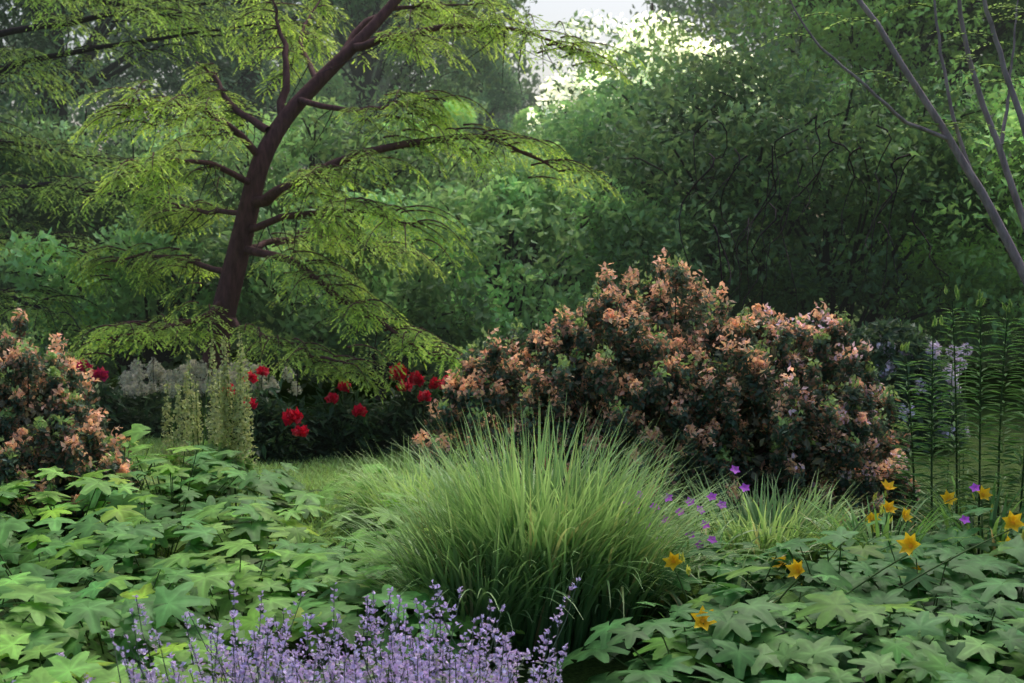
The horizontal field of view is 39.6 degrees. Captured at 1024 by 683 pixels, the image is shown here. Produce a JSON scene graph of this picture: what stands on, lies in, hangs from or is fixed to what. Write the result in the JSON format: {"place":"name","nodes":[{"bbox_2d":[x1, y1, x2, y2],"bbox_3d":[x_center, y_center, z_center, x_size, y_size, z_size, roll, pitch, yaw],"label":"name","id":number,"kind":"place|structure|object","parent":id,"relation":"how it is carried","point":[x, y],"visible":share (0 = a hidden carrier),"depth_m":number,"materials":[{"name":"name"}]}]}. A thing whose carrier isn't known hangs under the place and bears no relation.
{"place":"outdoors","nodes":[
{"label":"outdoors","id":0,"kind":"place"},
{"bbox_2d":[56,429,697,567],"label":"lawn path","id":1,"kind":"structure","parent":0,"point":[307,477],"depth_m":9.54,"materials":[{"name":"green plant"}]},
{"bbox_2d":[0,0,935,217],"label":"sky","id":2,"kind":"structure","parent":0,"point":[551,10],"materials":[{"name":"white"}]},
{"bbox_2d":[0,235,1023,682],"bbox_3d":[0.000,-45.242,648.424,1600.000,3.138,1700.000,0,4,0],"label":"ground","id":3,"kind":"structure","parent":0,"point":[580,671],"depth_m":11.13,"materials":[{"name":"green plant"}]},
{"bbox_2d":[2,665,70,682],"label":"leaf","id":4,"kind":"object","parent":3,"relation":"on","point":[15,672],"visible":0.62,"depth_m":4.08,"materials":[{"name":"green plant"}]},
{"bbox_2d":[0,0,135,190],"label":"dark conifer tree","id":5,"kind":"object","parent":3,"relation":"on","point":[5,21],"visible":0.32,"depth_m":21.31,"materials":[{"name":"green plant"}]},
{"bbox_2d":[0,308,142,549],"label":"spirea shrub","id":6,"kind":"object","parent":3,"relation":"on","point":[53,419],"visible":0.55,"depth_m":7.33,"materials":[{"name":"pink plant"}]},
{"bbox_2d":[0,86,148,340],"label":"tree","id":7,"kind":"object","parent":3,"relation":"on","point":[26,169],"visible":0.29,"depth_m":16.43,"materials":[{"name":"green plant"}]},
{"bbox_2d":[0,1,173,162],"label":"tree","id":8,"kind":"object","parent":3,"relation":"on","point":[71,58],"visible":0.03,"depth_m":53.65,"materials":[{"name":"green plant"}]},
{"bbox_2d":[62,359,160,441],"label":"flowering bush","id":9,"kind":"object","parent":3,"relation":"on","point":[109,404],"visible":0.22,"depth_m":11.15,"materials":[{"name":"green plant"}]},
{"bbox_2d":[0,108,278,361],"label":"understorey shrub","id":10,"kind":"object","parent":3,"relation":"on","point":[111,149],"visible":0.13,"depth_m":16.95,"materials":[{"name":"green plant"}]},
{"bbox_2d":[86,357,208,436],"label":"flowering bush","id":11,"kind":"object","parent":3,"relation":"on","point":[132,385],"visible":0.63,"depth_m":11.71,"materials":[{"name":"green plant"}]},
{"bbox_2d":[0,183,307,395],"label":"understorey shrub","id":12,"kind":"object","parent":3,"relation":"on","point":[129,307],"visible":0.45,"depth_m":13.74,"materials":[{"name":"green plant"}]},
{"bbox_2d":[0,0,326,268],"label":"dark conifer tree","id":13,"kind":"object","parent":3,"relation":"on","point":[107,70],"visible":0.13,"depth_m":24.41,"materials":[{"name":"green plant"}]},
{"bbox_2d":[0,0,342,368],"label":"hemlock tree","id":14,"kind":"object","parent":3,"relation":"on","point":[135,11],"visible":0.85,"depth_m":13.75,"materials":[{"name":"green plant"}]},
{"bbox_2d":[56,115,305,355],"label":"understorey shrub","id":15,"kind":"object","parent":3,"relation":"on","point":[231,181],"depth_m":18.32,"materials":[{"name":"green plant"}]},
{"bbox_2d":[154,331,263,503],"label":"tall plume plant","id":16,"kind":"object","parent":3,"relation":"on","point":[219,444],"visible":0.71,"depth_m":8.28,"materials":[{"name":"green plant"}]},
{"bbox_2d":[63,0,372,176],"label":"tree","id":17,"kind":"object","parent":3,"relation":"on","point":[89,107],"visible":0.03,"depth_m":47.93,"materials":[{"name":"green plant"}]},
{"bbox_2d":[146,359,302,442],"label":"flowering bush","id":18,"kind":"object","parent":3,"relation":"on","point":[202,372],"visible":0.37,"depth_m":11.55,"materials":[{"name":"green plant"}]},
{"bbox_2d":[67,0,428,179],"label":"pine tree","id":19,"kind":"object","parent":3,"relation":"on","point":[242,72],"visible":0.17,"depth_m":28.66,"materials":[{"name":"green plant"}]},
{"bbox_2d":[188,365,338,467],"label":"flowering bush","id":20,"kind":"object","parent":3,"relation":"on","point":[276,434],"visible":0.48,"depth_m":10.09,"materials":[{"name":"green plant"}]},
{"bbox_2d":[0,424,527,682],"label":"leafy plants","id":21,"kind":"object","parent":3,"relation":"on","point":[45,622],"visible":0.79,"depth_m":5.57,"materials":[{"name":"green plant"}]},
{"bbox_2d":[11,574,580,682],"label":"catmint","id":22,"kind":"object","parent":3,"relation":"on","point":[241,670],"visible":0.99,"depth_m":4.21,"materials":[{"name":"purple plant"}]},
{"bbox_2d":[124,97,493,366],"bbox_3d":[-2.379,-1.362,17.491,4.605,3.481,4.552,0,4,0],"label":"understorey shrub","id":23,"kind":"object","parent":3,"relation":"on","point":[302,145],"visible":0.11,"depth_m":16.42,"materials":[{"name":"green plant"}]},
{"bbox_2d":[291,375,416,463],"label":"flowering bush","id":24,"kind":"object","parent":3,"relation":"on","point":[339,429],"visible":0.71,"depth_m":10.49,"materials":[{"name":"green plant"}]},
{"bbox_2d":[65,0,645,419],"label":"hemlock tree","id":25,"kind":"object","parent":3,"relation":"on","point":[220,315],"visible":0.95,"depth_m":11.38,"materials":[{"name":"green plant"}]},
{"bbox_2d":[175,0,537,176],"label":"green tree","id":26,"kind":"object","parent":3,"relation":"on","point":[365,77],"visible":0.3,"depth_m":32.37,"materials":[{"name":"green plant"}]},
{"bbox_2d":[208,185,518,400],"bbox_3d":[-1.611,-0.513,14.489,2.966,2.253,3.240,-2,4,-23],"label":"understorey shrub","id":27,"kind":"object","parent":3,"relation":"on","point":[428,306],"visible":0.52,"depth_m":13.76,"materials":[{"name":"green plant"}]},
{"bbox_2d":[227,0,540,179],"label":"tree","id":28,"kind":"object","parent":3,"relation":"on","point":[384,85],"visible":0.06,"depth_m":52.03,"materials":[{"name":"green plant"}]},
{"bbox_2d":[368,362,475,454],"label":"flowering bush","id":29,"kind":"object","parent":3,"relation":"on","point":[418,401],"visible":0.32,"depth_m":10.76,"materials":[{"name":"green plant"}]},
{"bbox_2d":[320,431,533,538],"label":"grass clump","id":30,"kind":"object","parent":3,"relation":"on","point":[375,497],"visible":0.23,"depth_m":7.31,"materials":[{"name":"green plant"}]},
{"bbox_2d":[284,112,574,341],"bbox_3d":[-1.115,-1.276,18.306,3.988,3.299,3.502,0,4,0],"label":"understorey shrub","id":31,"kind":"object","parent":3,"relation":"on","point":[456,175],"visible":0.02,"depth_m":17.84,"materials":[{"name":"green plant"}]},
{"bbox_2d":[423,100,485,185],"bbox_3d":[-1.268,-2.806,30.026,3.236,4.626,3.016,0,4,0],"label":"larch tree","id":32,"kind":"object","parent":3,"relation":"on","point":[459,120],"visible":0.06,"depth_m":29.47,"materials":[{"name":"green plant"}]},
{"bbox_2d":[432,38,528,169],"bbox_3d":[-0.725,-4.847,37.615,4.599,7.041,5.325,0,4,0],"label":"cedar tree","id":33,"kind":"object","parent":3,"relation":"on","point":[498,96],"visible":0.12,"depth_m":37.27,"materials":[{"name":"green plant"}]},
{"bbox_2d":[428,67,554,124],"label":"tree","id":34,"kind":"object","parent":3,"relation":"on","point":[526,84],"visible":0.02,"depth_m":56.41,"materials":[{"name":"green plant"}]},
{"bbox_2d":[406,99,617,333],"bbox_3d":[-0.030,-1.590,19.725,3.346,3.572,4.358,1,4,12],"label":"tree","id":35,"kind":"object","parent":3,"relation":"on","point":[540,136],"visible":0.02,"depth_m":18.81,"materials":[{"name":"green plant"}]},
{"bbox_2d":[492,106,544,279],"bbox_3d":[0.507,-2.902,30.959,3.145,4.402,3.424,-2,4,-24],"label":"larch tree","id":36,"kind":"object","parent":3,"relation":"on","point":[517,121],"visible":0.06,"depth_m":30.50,"materials":[{"name":"green plant"}]},
{"bbox_2d":[368,154,696,380],"bbox_3d":[0.124,-0.791,15.630,3.556,2.505,3.572,-3,5,-33],"label":"understorey shrub","id":37,"kind":"object","parent":3,"relation":"on","point":[513,210],"visible":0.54,"depth_m":14.78,"materials":[{"name":"green plant"}]},
{"bbox_2d":[304,394,791,665],"bbox_3d":[0.134,0.702,5.595,2.018,0.985,1.616,-3,5,-35],"label":"grass clump","id":38,"kind":"object","parent":3,"relation":"on","point":[527,551],"visible":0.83,"depth_m":5.35,"materials":[{"name":"green plant"}]},
{"bbox_2d":[475,46,821,338],"bbox_3d":[1.579,-1.697,18.058,4.754,3.921,4.749,0,4,0],"label":"understorey shrub","id":39,"kind":"object","parent":3,"relation":"on","point":[600,106],"visible":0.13,"depth_m":16.85,"materials":[{"name":"green plant"}]},
{"bbox_2d":[525,3,791,205],"bbox_3d":[2.574,-3.329,26.203,5.095,5.615,4.911,0,4,0],"label":"tree","id":40,"kind":"object","parent":3,"relation":"on","point":[638,40],"visible":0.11,"depth_m":24.77,"materials":[{"name":"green plant"}]},
{"bbox_2d":[409,247,920,535],"bbox_3d":[0.886,0.313,8.186,3.002,1.713,1.839,0,4,0],"label":"spirea shrub","id":41,"kind":"object","parent":3,"relation":"on","point":[753,403],"visible":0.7,"depth_m":7.82,"materials":[{"name":"pink plant"}]},
{"bbox_2d":[649,516,808,618],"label":"daylily","id":42,"kind":"object","parent":3,"relation":"on","point":[695,590],"visible":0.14,"depth_m":5.97,"materials":[{"name":"green plant"}]},
{"bbox_2d":[562,44,933,365],"bbox_3d":[2.590,-1.411,15.681,4.286,3.792,4.198,0,4,0],"label":"understorey shrub","id":43,"kind":"object","parent":3,"relation":"on","point":[665,139],"visible":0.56,"depth_m":14.76,"materials":[{"name":"green plant"}]},
{"bbox_2d":[650,466,891,589],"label":"grass clump","id":44,"kind":"object","parent":3,"relation":"on","point":[774,517],"visible":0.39,"depth_m":7.05,"materials":[{"name":"green plant"}]},
{"bbox_2d":[540,505,1023,682],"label":"leafy plants","id":45,"kind":"object","parent":3,"relation":"on","point":[752,641],"visible":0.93,"depth_m":4.83,"materials":[{"name":"green plant"}]},
{"bbox_2d":[627,0,967,259],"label":"tree","id":46,"kind":"object","parent":3,"relation":"on","point":[682,8],"visible":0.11,"depth_m":49.70,"materials":[{"name":"green plant"}]},
{"bbox_2d":[623,465,979,584],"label":"purple flowers","id":47,"kind":"object","parent":3,"relation":"on","point":[963,519],"visible":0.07,"depth_m":5.91,"materials":[{"name":"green plant"}]},
{"bbox_2d":[625,60,1023,359],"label":"understorey shrub","id":48,"kind":"object","parent":3,"relation":"on","point":[917,188],"visible":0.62,"depth_m":14.49,"materials":[{"name":"green plant"}]},
{"bbox_2d":[630,479,1023,632],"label":"daylily","id":49,"kind":"object","parent":3,"relation":"on","point":[908,543],"visible":0.4,"depth_m":5.31,"materials":[{"name":"yellow plant"}]},
{"bbox_2d":[641,0,1023,320],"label":"broadleaf tree","id":50,"kind":"object","parent":3,"relation":"on","point":[902,25],"visible":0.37,"depth_m":19.15,"materials":[{"name":"green plant"}]},
{"bbox_2d":[672,0,1023,321],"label":"pale tree stems","id":51,"kind":"object","parent":3,"relation":"on","point":[962,158],"visible":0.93,"depth_m":7.61,"materials":[{"name":"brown plant"}]},
{"bbox_2d":[767,491,989,588],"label":"daylily","id":52,"kind":"object","parent":3,"relation":"on","point":[889,508],"visible":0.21,"depth_m":6.57,"materials":[{"name":"green plant"}]},
{"bbox_2d":[733,0,1023,161],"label":"broadleaf tree","id":53,"kind":"object","parent":3,"relation":"on","point":[762,4],"visible":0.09,"depth_m":23.36,"materials":[{"name":"green plant"}]},
{"bbox_2d":[816,315,971,452],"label":"bush","id":54,"kind":"object","parent":3,"relation":"on","point":[886,338],"visible":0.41,"depth_m":10.77,"materials":[{"name":"green plant"}]},
{"bbox_2d":[807,82,1023,342],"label":"understorey shrub","id":55,"kind":"object","parent":3,"relation":"on","point":[1021,96],"depth_m":18.64,"materials":[{"name":"green plant"}]},
{"bbox_2d":[814,59,1023,369],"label":"understorey tree","id":56,"kind":"object","parent":3,"relation":"on","point":[996,105],"visible":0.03,"depth_m":16.49,"materials":[{"name":"green plant"}]},
{"bbox_2d":[865,101,1023,370],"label":"understorey tree","id":57,"kind":"object","parent":3,"relation":"on","point":[959,253],"visible":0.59,"depth_m":14.41,"materials":[{"name":"green plant"}]},
{"bbox_2d":[871,469,1023,595],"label":"daylily","id":58,"kind":"object","parent":3,"relation":"on","point":[984,494],"visible":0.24,"depth_m":6.69,"materials":[{"name":"green plant"}]},
{"bbox_2d":[889,284,1023,554],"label":"lily plants","id":59,"kind":"object","parent":3,"relation":"on","point":[989,478],"visible":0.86,"depth_m":7.14,"materials":[{"name":"green plant"}]},
{"bbox_2d":[918,343,1004,526],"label":"allium globes","id":60,"kind":"object","parent":3,"relation":"on","point":[962,509],"visible":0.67,"depth_m":8.03,"materials":[{"name":"green plant"}]}
]}

